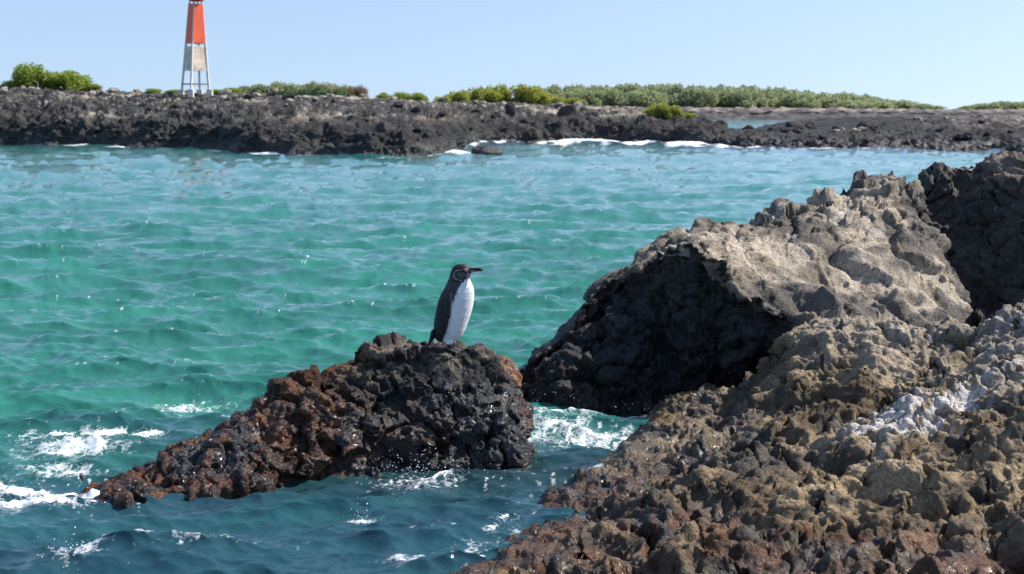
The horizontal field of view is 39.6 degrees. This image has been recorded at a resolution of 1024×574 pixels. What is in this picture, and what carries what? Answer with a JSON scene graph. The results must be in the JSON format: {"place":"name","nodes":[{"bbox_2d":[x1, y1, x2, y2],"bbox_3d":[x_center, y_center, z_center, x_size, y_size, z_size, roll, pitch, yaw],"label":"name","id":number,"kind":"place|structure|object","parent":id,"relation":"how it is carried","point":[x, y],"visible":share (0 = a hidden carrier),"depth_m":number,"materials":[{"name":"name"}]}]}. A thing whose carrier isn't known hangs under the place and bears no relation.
{"place":"outdoors","nodes":[
{"label":"outdoors","id":0,"kind":"place"},
{"bbox_2d":[0,119,1004,573],"bbox_3d":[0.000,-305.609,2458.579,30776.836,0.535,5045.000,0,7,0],"label":"sea","id":1,"kind":"structure","parent":0,"point":[166,297],"depth_m":17.04,"materials":[{"name":"liquid"}]},
{"bbox_2d":[17,430,165,469],"bbox_3d":[-2.814,0.999,9.021,1.183,0.120,0.947,0,7,0],"label":"sea spray","id":2,"kind":"object","parent":1,"relation":"on","point":[73,444],"visible":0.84,"depth_m":9.10,"materials":[{"name":"white liquid"}]},
{"bbox_2d":[77,331,536,509],"bbox_3d":[-1.230,0.918,8.963,3.126,1.075,2.089,-2,8,-18],"label":"lava rock","id":3,"kind":"object","parent":1,"relation":"in","point":[409,402],"visible":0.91,"depth_m":8.76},
{"bbox_2d":[427,264,482,353],"bbox_3d":[-0.375,0.136,9.279,0.355,0.582,0.200,-1,7,-8],"label":"penguin","id":4,"kind":"object","parent":3,"relation":"on","point":[454,309],"visible":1,"depth_m":9.19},
{"bbox_2d":[330,448,497,484],"bbox_3d":[-0.531,1.025,8.394,0.984,0.183,0.770,-2,8,-18],"label":"sea spray","id":5,"kind":"object","parent":1,"relation":"on","point":[419,467],"visible":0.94,"depth_m":8.27,"materials":[{"name":"white liquid"}]},
{"bbox_2d":[471,145,503,154],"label":"lava rock","id":6,"kind":"object","parent":1,"relation":"in","point":[486,150],"visible":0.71,"depth_m":69.55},
{"bbox_2d":[497,355,522,387],"bbox_3d":[-0.060,0.711,10.762,0.280,0.378,0.433,0,7,0],"label":"lava rock","id":7,"kind":"object","parent":1,"relation":"in","point":[512,370],"visible":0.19,"depth_m":10.72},
{"bbox_2d":[449,300,1023,573],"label":"lava rock","id":8,"kind":"object","parent":1,"relation":"in","point":[855,444],"visible":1,"depth_m":7.28,"materials":[{"name":"stone"}]},
{"bbox_2d":[519,170,972,416],"bbox_3d":[1.934,0.084,12.069,3.902,2.100,4.205,0,7,0],"label":"lava rock","id":9,"kind":"object","parent":1,"relation":"in","point":[699,303],"visible":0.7,"depth_m":10.81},
{"bbox_2d":[918,147,1023,326],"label":"lava rock","id":10,"kind":"object","parent":1,"relation":"in","point":[976,217],"visible":0.57,"depth_m":13.16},
{"bbox_2d":[954,167,980,176],"bbox_3d":[4.323,-1.095,13.520,0.250,0.086,0.175,0,7,0],"label":"crab","id":11,"kind":"object","parent":10,"relation":"on","point":[968,170],"visible":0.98,"depth_m":13.48},
{"bbox_2d":[1005,139,1023,151],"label":"lava rock","id":12,"kind":"object","parent":1,"relation":"on","point":[1014,145],"visible":0.27,"depth_m":25.74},
{"bbox_2d":[0,86,1023,156],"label":"lava shore","id":13,"kind":"structure","parent":0,"point":[329,131],"depth_m":87.42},
{"bbox_2d":[0,81,25,86],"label":"mangrove bush","id":14,"kind":"object","parent":13,"relation":"on","point":[9,84],"visible":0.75,"depth_m":104.43,"materials":[{"name":"green plant"}]},
{"bbox_2d":[10,62,49,88],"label":"mangrove bush","id":15,"kind":"object","parent":13,"relation":"on","point":[30,76],"visible":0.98,"depth_m":104.36,"materials":[{"name":"green plant"}]},
{"bbox_2d":[38,70,64,88],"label":"mangrove bush","id":16,"kind":"object","parent":13,"relation":"on","point":[48,84],"visible":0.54,"depth_m":105.28,"materials":[{"name":"green plant"}]},
{"bbox_2d":[49,69,94,90],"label":"mangrove bush","id":17,"kind":"object","parent":13,"relation":"on","point":[72,80],"visible":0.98,"depth_m":104.59,"materials":[{"name":"green plant"}]},
{"bbox_2d":[80,83,102,90],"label":"mangrove bush","id":18,"kind":"object","parent":13,"relation":"on","point":[92,86],"visible":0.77,"depth_m":105.86,"materials":[{"name":"green plant"}]},
{"bbox_2d":[91,126,99,131],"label":"boulder","id":19,"kind":"object","parent":13,"relation":"on","point":[95,128],"visible":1,"depth_m":86.03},
{"bbox_2d":[108,87,119,91],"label":"boulder","id":20,"kind":"object","parent":13,"relation":"on","point":[112,89],"visible":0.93,"depth_m":104.76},
{"bbox_2d":[144,88,162,92],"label":"shrub","id":21,"kind":"object","parent":13,"relation":"on","point":[153,90],"visible":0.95,"depth_m":104.75,"materials":[{"name":"green plant"}]},
{"bbox_2d":[152,131,161,136],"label":"boulder","id":22,"kind":"object","parent":13,"relation":"on","point":[156,133],"visible":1,"depth_m":82.71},
{"bbox_2d":[178,122,187,129],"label":"boulder","id":23,"kind":"object","parent":13,"relation":"on","point":[182,126],"visible":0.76,"depth_m":81.68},
{"bbox_2d":[178,0,212,98],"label":"beacon tower","id":24,"kind":"structure","parent":13,"relation":"on","point":[195,58],"depth_m":98.28,"materials":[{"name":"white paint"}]},
{"bbox_2d":[218,89,230,95],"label":"boulder","id":25,"kind":"object","parent":13,"relation":"on","point":[225,92],"visible":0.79,"depth_m":97.79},
{"bbox_2d":[225,87,240,92],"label":"shrub","id":26,"kind":"object","parent":13,"relation":"on","point":[236,90],"visible":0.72,"depth_m":104.72,"materials":[{"name":"green plant"}]},
{"bbox_2d":[244,93,254,98],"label":"boulder","id":27,"kind":"object","parent":13,"relation":"on","point":[249,96],"visible":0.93,"depth_m":95.19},
{"bbox_2d":[239,83,267,93],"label":"shrub","id":28,"kind":"object","parent":13,"relation":"on","point":[253,88],"visible":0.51,"depth_m":147.71,"materials":[{"name":"green plant"}]},
{"bbox_2d":[262,119,274,124],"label":"boulder","id":29,"kind":"object","parent":13,"relation":"on","point":[268,121],"visible":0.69,"depth_m":75.42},
{"bbox_2d":[253,80,290,95],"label":"shrub","id":30,"kind":"object","parent":13,"relation":"on","point":[278,86],"visible":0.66,"depth_m":147.45,"materials":[{"name":"green plant"}]},
{"bbox_2d":[267,89,277,94],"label":"boulder","id":31,"kind":"object","parent":13,"relation":"on","point":[273,92],"visible":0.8,"depth_m":98.09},
{"bbox_2d":[280,82,309,95],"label":"shrub","id":32,"kind":"object","parent":13,"relation":"on","point":[292,88],"visible":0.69,"depth_m":147.49,"materials":[{"name":"green plant"}]},
{"bbox_2d":[293,81,327,95],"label":"shrub","id":33,"kind":"object","parent":13,"relation":"on","point":[309,87],"visible":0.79,"depth_m":147.14,"materials":[{"name":"green plant"}]},
{"bbox_2d":[314,82,342,95],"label":"shrub","id":34,"kind":"object","parent":13,"relation":"on","point":[329,87],"visible":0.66,"depth_m":147.31,"materials":[{"name":"green plant"}]},
{"bbox_2d":[334,84,355,95],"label":"shrub","id":35,"kind":"object","parent":13,"relation":"on","point":[344,91],"visible":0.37,"depth_m":147.35,"materials":[{"name":"green plant"}]},
{"bbox_2d":[347,84,368,96],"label":"dry shrub","id":36,"kind":"object","parent":13,"relation":"on","point":[357,90],"visible":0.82,"depth_m":123.61,"materials":[{"name":"brown plant"}]},
{"bbox_2d":[377,92,392,98],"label":"shrub","id":37,"kind":"object","parent":13,"relation":"on","point":[382,95],"visible":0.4,"depth_m":123.50,"materials":[{"name":"green plant"}]},
{"bbox_2d":[393,101,403,107],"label":"boulder","id":38,"kind":"object","parent":13,"relation":"on","point":[397,104],"visible":0.98,"depth_m":87.11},
{"bbox_2d":[392,91,408,99],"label":"shrub","id":39,"kind":"object","parent":13,"relation":"on","point":[401,95],"visible":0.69,"depth_m":123.51,"materials":[{"name":"green plant"}]},
{"bbox_2d":[412,106,421,111],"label":"boulder","id":40,"kind":"object","parent":13,"relation":"on","point":[416,109],"visible":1,"depth_m":82.31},
{"bbox_2d":[414,126,422,132],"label":"boulder","id":41,"kind":"object","parent":13,"relation":"on","point":[418,129],"visible":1,"depth_m":69.58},
{"bbox_2d":[408,92,429,100],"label":"shrub","id":42,"kind":"object","parent":13,"relation":"on","point":[418,96],"visible":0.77,"depth_m":123.37,"materials":[{"name":"green plant"}]},
{"bbox_2d":[433,95,451,101],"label":"mangrove bush","id":43,"kind":"object","parent":13,"relation":"on","point":[437,98],"visible":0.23,"depth_m":118.09,"materials":[{"name":"green plant"}]},
{"bbox_2d":[447,89,472,102],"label":"mangrove bush","id":44,"kind":"object","parent":13,"relation":"on","point":[459,96],"visible":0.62,"depth_m":120.02,"materials":[{"name":"green plant"}]},
{"bbox_2d":[466,86,485,100],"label":"mangrove bush","id":45,"kind":"object","parent":13,"relation":"on","point":[477,93],"visible":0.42,"depth_m":122.81,"materials":[{"name":"green plant"}]},
{"bbox_2d":[476,89,503,102],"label":"mangrove bush","id":46,"kind":"object","parent":13,"relation":"on","point":[491,96],"visible":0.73,"depth_m":117.79,"materials":[{"name":"green plant"}]},
{"bbox_2d":[481,83,516,101],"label":"mangrove bush","id":47,"kind":"object","parent":13,"relation":"on","point":[502,89],"visible":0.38,"depth_m":119.04,"materials":[{"name":"green plant"}]},
{"bbox_2d":[505,102,515,117],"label":"boulder","id":48,"kind":"object","parent":13,"relation":"on","point":[510,108],"visible":1,"depth_m":97.03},
{"bbox_2d":[507,81,542,102],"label":"mangrove bush","id":49,"kind":"object","parent":13,"relation":"on","point":[519,92],"visible":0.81,"depth_m":118.06,"materials":[{"name":"green plant"}]},
{"bbox_2d":[522,92,550,103],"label":"mangrove bush","id":50,"kind":"object","parent":13,"relation":"on","point":[545,98],"visible":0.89,"depth_m":117.96,"materials":[{"name":"green plant"}]},
{"bbox_2d":[546,96,567,104],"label":"mangrove bush","id":51,"kind":"object","parent":13,"relation":"on","point":[554,100],"visible":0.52,"depth_m":122.82,"materials":[{"name":"green plant"}]},
{"bbox_2d":[556,105,575,116],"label":"boulder","id":52,"kind":"object","parent":13,"relation":"on","point":[566,110],"visible":1,"depth_m":96.93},
{"bbox_2d":[566,97,582,104],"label":"mangrove bush","id":53,"kind":"object","parent":13,"relation":"on","point":[571,101],"visible":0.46,"depth_m":122.63,"materials":[{"name":"green plant"}]},
{"bbox_2d":[641,107,650,115],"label":"mangrove bush","id":54,"kind":"object","parent":13,"relation":"on","point":[647,111],"visible":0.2,"depth_m":102.93,"materials":[{"name":"green plant"}]},
{"bbox_2d":[649,102,673,118],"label":"mangrove bush","id":55,"kind":"object","parent":13,"relation":"on","point":[658,110],"visible":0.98,"depth_m":101.29,"materials":[{"name":"green plant"}]},
{"bbox_2d":[666,104,685,116],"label":"mangrove bush","id":56,"kind":"object","parent":13,"relation":"on","point":[676,110],"visible":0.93,"depth_m":101.09,"materials":[{"name":"green plant"}]},
{"bbox_2d":[685,112,696,118],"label":"mangrove bush","id":57,"kind":"object","parent":13,"relation":"on","point":[690,115],"visible":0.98,"depth_m":101.49,"materials":[{"name":"green plant"}]},
{"bbox_2d":[715,120,727,126],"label":"boulder","id":58,"kind":"object","parent":13,"relation":"on","point":[721,122],"visible":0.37,"depth_m":103.16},
{"bbox_2d":[779,127,790,132],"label":"boulder","id":59,"kind":"object","parent":13,"relation":"on","point":[786,130],"visible":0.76,"depth_m":95.52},
{"bbox_2d":[785,121,807,129],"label":"boulder","id":60,"kind":"object","parent":13,"relation":"on","point":[797,124],"visible":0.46,"depth_m":104.72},
{"bbox_2d":[792,128,801,133],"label":"boulder","id":61,"kind":"object","parent":13,"relation":"on","point":[797,130],"visible":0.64,"depth_m":94.84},
{"bbox_2d":[805,120,816,129],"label":"boulder","id":62,"kind":"object","parent":13,"relation":"on","point":[810,124],"visible":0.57,"depth_m":105.83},
{"bbox_2d":[856,121,868,127],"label":"boulder","id":63,"kind":"object","parent":13,"relation":"on","point":[864,123],"visible":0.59,"depth_m":113.92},
{"bbox_2d":[953,134,965,139],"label":"boulder","id":64,"kind":"object","parent":13,"relation":"on","point":[960,137],"visible":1,"depth_m":81.23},
{"bbox_2d":[965,132,973,139],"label":"boulder","id":65,"kind":"object","parent":13,"relation":"on","point":[969,136],"visible":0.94,"depth_m":80.93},
{"bbox_2d":[0,0,1023,109],"label":"sky","id":66,"kind":"structure","parent":0,"point":[952,54],"materials":[{"name":"blue"}]},
{"bbox_2d":[617,106,1023,119],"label":"bank","id":67,"kind":"structure","parent":0,"point":[761,113],"depth_m":302.80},
{"bbox_2d":[548,84,561,94],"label":"mangrove tree","id":68,"kind":"object","parent":67,"relation":"on","point":[556,89],"visible":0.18,"depth_m":359.05,"materials":[{"name":"green plant"}]},
{"bbox_2d":[556,90,585,99],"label":"mangrove tree","id":69,"kind":"object","parent":67,"relation":"on","point":[566,94],"visible":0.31,"depth_m":342.22,"materials":[{"name":"green plant"}]},
{"bbox_2d":[564,85,585,92],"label":"mangrove tree","id":70,"kind":"object","parent":67,"relation":"on","point":[575,90],"visible":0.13,"depth_m":350.35,"materials":[{"name":"green plant"}]},
{"bbox_2d":[577,87,602,105],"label":"mangrove tree","id":71,"kind":"object","parent":67,"relation":"on","point":[595,102],"visible":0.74,"depth_m":340.95,"materials":[{"name":"green plant"}]},
{"bbox_2d":[584,88,610,104],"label":"mangrove tree","id":72,"kind":"object","parent":67,"relation":"on","point":[593,93],"visible":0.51,"depth_m":342.73,"materials":[{"name":"green plant"}]},
{"bbox_2d":[589,84,610,91],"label":"mangrove tree","id":73,"kind":"object","parent":67,"relation":"on","point":[606,87],"visible":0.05,"depth_m":364.93,"materials":[{"name":"green plant"}]},
{"bbox_2d":[595,87,624,106],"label":"mangrove tree","id":74,"kind":"object","parent":67,"relation":"on","point":[612,97],"visible":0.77,"depth_m":341.98,"materials":[{"name":"green plant"}]},
{"bbox_2d":[614,84,632,93],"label":"mangrove tree","id":75,"kind":"object","parent":67,"relation":"on","point":[620,86],"visible":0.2,"depth_m":355.37,"materials":[{"name":"green plant"}]},
{"bbox_2d":[624,82,640,97],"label":"mangrove tree","id":76,"kind":"object","parent":67,"relation":"on","point":[635,87],"visible":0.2,"depth_m":354.36,"materials":[{"name":"green plant"}]},
{"bbox_2d":[617,89,653,106],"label":"mangrove tree","id":77,"kind":"object","parent":67,"relation":"on","point":[632,98],"visible":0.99,"depth_m":337.22,"materials":[{"name":"green plant"}]},
{"bbox_2d":[641,88,659,106],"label":"mangrove tree","id":78,"kind":"object","parent":67,"relation":"on","point":[652,93],"visible":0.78,"depth_m":338.00,"materials":[{"name":"green plant"}]},
{"bbox_2d":[640,84,669,96],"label":"mangrove tree","id":79,"kind":"object","parent":67,"relation":"on","point":[656,88],"visible":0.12,"depth_m":357.97,"materials":[{"name":"green plant"}]},
{"bbox_2d":[653,90,670,104],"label":"mangrove tree","id":80,"kind":"object","parent":67,"relation":"on","point":[664,99],"visible":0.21,"depth_m":342.46,"materials":[{"name":"green plant"}]},
{"bbox_2d":[665,82,683,105],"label":"mangrove tree","id":81,"kind":"object","parent":67,"relation":"on","point":[676,88],"visible":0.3,"depth_m":352.85,"materials":[{"name":"green plant"}]},
{"bbox_2d":[667,91,697,106],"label":"mangrove tree","id":82,"kind":"object","parent":67,"relation":"on","point":[676,98],"visible":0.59,"depth_m":343.78,"materials":[{"name":"green plant"}]},
{"bbox_2d":[678,85,709,106],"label":"mangrove tree","id":83,"kind":"object","parent":67,"relation":"on","point":[687,93],"visible":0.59,"depth_m":341.90,"materials":[{"name":"green plant"}]},
{"bbox_2d":[692,87,719,107],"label":"mangrove tree","id":84,"kind":"object","parent":67,"relation":"on","point":[705,97],"visible":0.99,"depth_m":337.42,"materials":[{"name":"green plant"}]},
{"bbox_2d":[706,85,723,96],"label":"mangrove tree","id":85,"kind":"object","parent":67,"relation":"on","point":[716,89],"visible":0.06,"depth_m":357.59,"materials":[{"name":"green plant"}]},
{"bbox_2d":[709,88,741,107],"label":"mangrove tree","id":86,"kind":"object","parent":67,"relation":"on","point":[724,100],"visible":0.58,"depth_m":342.36,"materials":[{"name":"green plant"}]},
{"bbox_2d":[727,84,750,106],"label":"mangrove tree","id":87,"kind":"object","parent":67,"relation":"on","point":[743,86],"visible":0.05,"depth_m":352.08,"materials":[{"name":"green plant"}]},
{"bbox_2d":[730,88,768,107],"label":"mangrove tree","id":88,"kind":"object","parent":67,"relation":"on","point":[741,97],"visible":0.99,"depth_m":338.56,"materials":[{"name":"green plant"}]},
{"bbox_2d":[747,84,773,92],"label":"mangrove tree","id":89,"kind":"object","parent":67,"relation":"on","point":[752,88],"visible":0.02,"depth_m":367.61,"materials":[{"name":"green plant"}]},
{"bbox_2d":[750,91,774,107],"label":"mangrove tree","id":90,"kind":"object","parent":67,"relation":"on","point":[757,94],"visible":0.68,"depth_m":340.21,"materials":[{"name":"green plant"}]},
{"bbox_2d":[764,91,787,106],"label":"mangrove tree","id":91,"kind":"object","parent":67,"relation":"on","point":[771,96],"visible":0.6,"depth_m":342.98,"materials":[{"name":"green plant"}]},
{"bbox_2d":[763,86,790,99],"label":"mangrove tree","id":92,"kind":"object","parent":67,"relation":"on","point":[778,90],"visible":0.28,"depth_m":349.19,"materials":[{"name":"green plant"}]},
{"bbox_2d":[777,91,814,107],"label":"mangrove tree","id":93,"kind":"object","parent":67,"relation":"on","point":[790,99],"visible":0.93,"depth_m":339.21,"materials":[{"name":"green plant"}]},
{"bbox_2d":[798,90,816,101],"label":"mangrove tree","id":94,"kind":"object","parent":67,"relation":"on","point":[805,91],"visible":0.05,"depth_m":355.82,"materials":[{"name":"green plant"}]},
{"bbox_2d":[794,93,829,107],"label":"mangrove tree","id":95,"kind":"object","parent":67,"relation":"on","point":[820,104],"visible":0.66,"depth_m":339.64,"materials":[{"name":"green plant"}]},
{"bbox_2d":[812,92,828,99],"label":"mangrove tree","id":96,"kind":"object","parent":67,"relation":"on","point":[820,95],"visible":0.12,"depth_m":357.21,"materials":[{"name":"green plant"}]},
{"bbox_2d":[818,95,853,107],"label":"mangrove tree","id":97,"kind":"object","parent":67,"relation":"on","point":[834,102],"visible":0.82,"depth_m":340.21,"materials":[{"name":"green plant"}]},
{"bbox_2d":[828,91,851,100],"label":"mangrove tree","id":98,"kind":"object","parent":67,"relation":"on","point":[843,95],"visible":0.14,"depth_m":353.63,"materials":[{"name":"green plant"}]},
{"bbox_2d":[839,99,867,108],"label":"mangrove tree","id":99,"kind":"object","parent":67,"relation":"on","point":[849,104],"visible":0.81,"depth_m":337.42,"materials":[{"name":"green plant"}]},
{"bbox_2d":[849,94,866,100],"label":"mangrove tree","id":100,"kind":"object","parent":67,"relation":"on","point":[854,97],"visible":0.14,"depth_m":355.59,"materials":[{"name":"green plant"}]},
{"bbox_2d":[848,98,879,108],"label":"mangrove tree","id":101,"kind":"object","parent":67,"relation":"on","point":[869,100],"visible":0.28,"depth_m":344.94,"materials":[{"name":"green plant"}]},
{"bbox_2d":[858,101,893,108],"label":"mangrove tree","id":102,"kind":"object","parent":67,"relation":"on","point":[882,104],"visible":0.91,"depth_m":341.76,"materials":[{"name":"green plant"}]},
{"bbox_2d":[872,97,893,106],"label":"mangrove tree","id":103,"kind":"object","parent":67,"relation":"on","point":[880,99],"visible":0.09,"depth_m":351.89,"materials":[{"name":"green plant"}]},
{"bbox_2d":[885,98,914,107],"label":"mangrove tree","id":104,"kind":"object","parent":67,"relation":"on","point":[894,102],"visible":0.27,"depth_m":355.65,"materials":[{"name":"green plant"}]},
{"bbox_2d":[894,100,911,108],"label":"mangrove tree","id":105,"kind":"object","parent":67,"relation":"on","point":[907,107],"visible":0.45,"depth_m":356.34,"materials":[{"name":"green plant"}]},
{"bbox_2d":[910,103,933,108],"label":"mangrove tree","id":106,"kind":"object","parent":67,"relation":"on","point":[924,106],"visible":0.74,"depth_m":353.13,"materials":[{"name":"green plant"}]},
{"bbox_2d":[930,105,947,108],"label":"mangrove tree","id":107,"kind":"object","parent":67,"relation":"on","point":[938,107],"visible":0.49,"depth_m":369.00,"materials":[{"name":"green plant"}]},
{"bbox_2d":[960,105,982,109],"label":"mangrove tree","id":108,"kind":"object","parent":67,"relation":"on","point":[970,107],"visible":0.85,"depth_m":344.27,"materials":[{"name":"green plant"}]},
{"bbox_2d":[979,101,1002,108],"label":"mangrove tree","id":109,"kind":"object","parent":67,"relation":"on","point":[994,104],"visible":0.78,"depth_m":343.08,"materials":[{"name":"green plant"}]},
{"bbox_2d":[1007,102,1023,109],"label":"mangrove tree","id":110,"kind":"object","parent":67,"relation":"on","point":[1015,105],"visible":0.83,"depth_m":341.82,"materials":[{"name":"green plant"}]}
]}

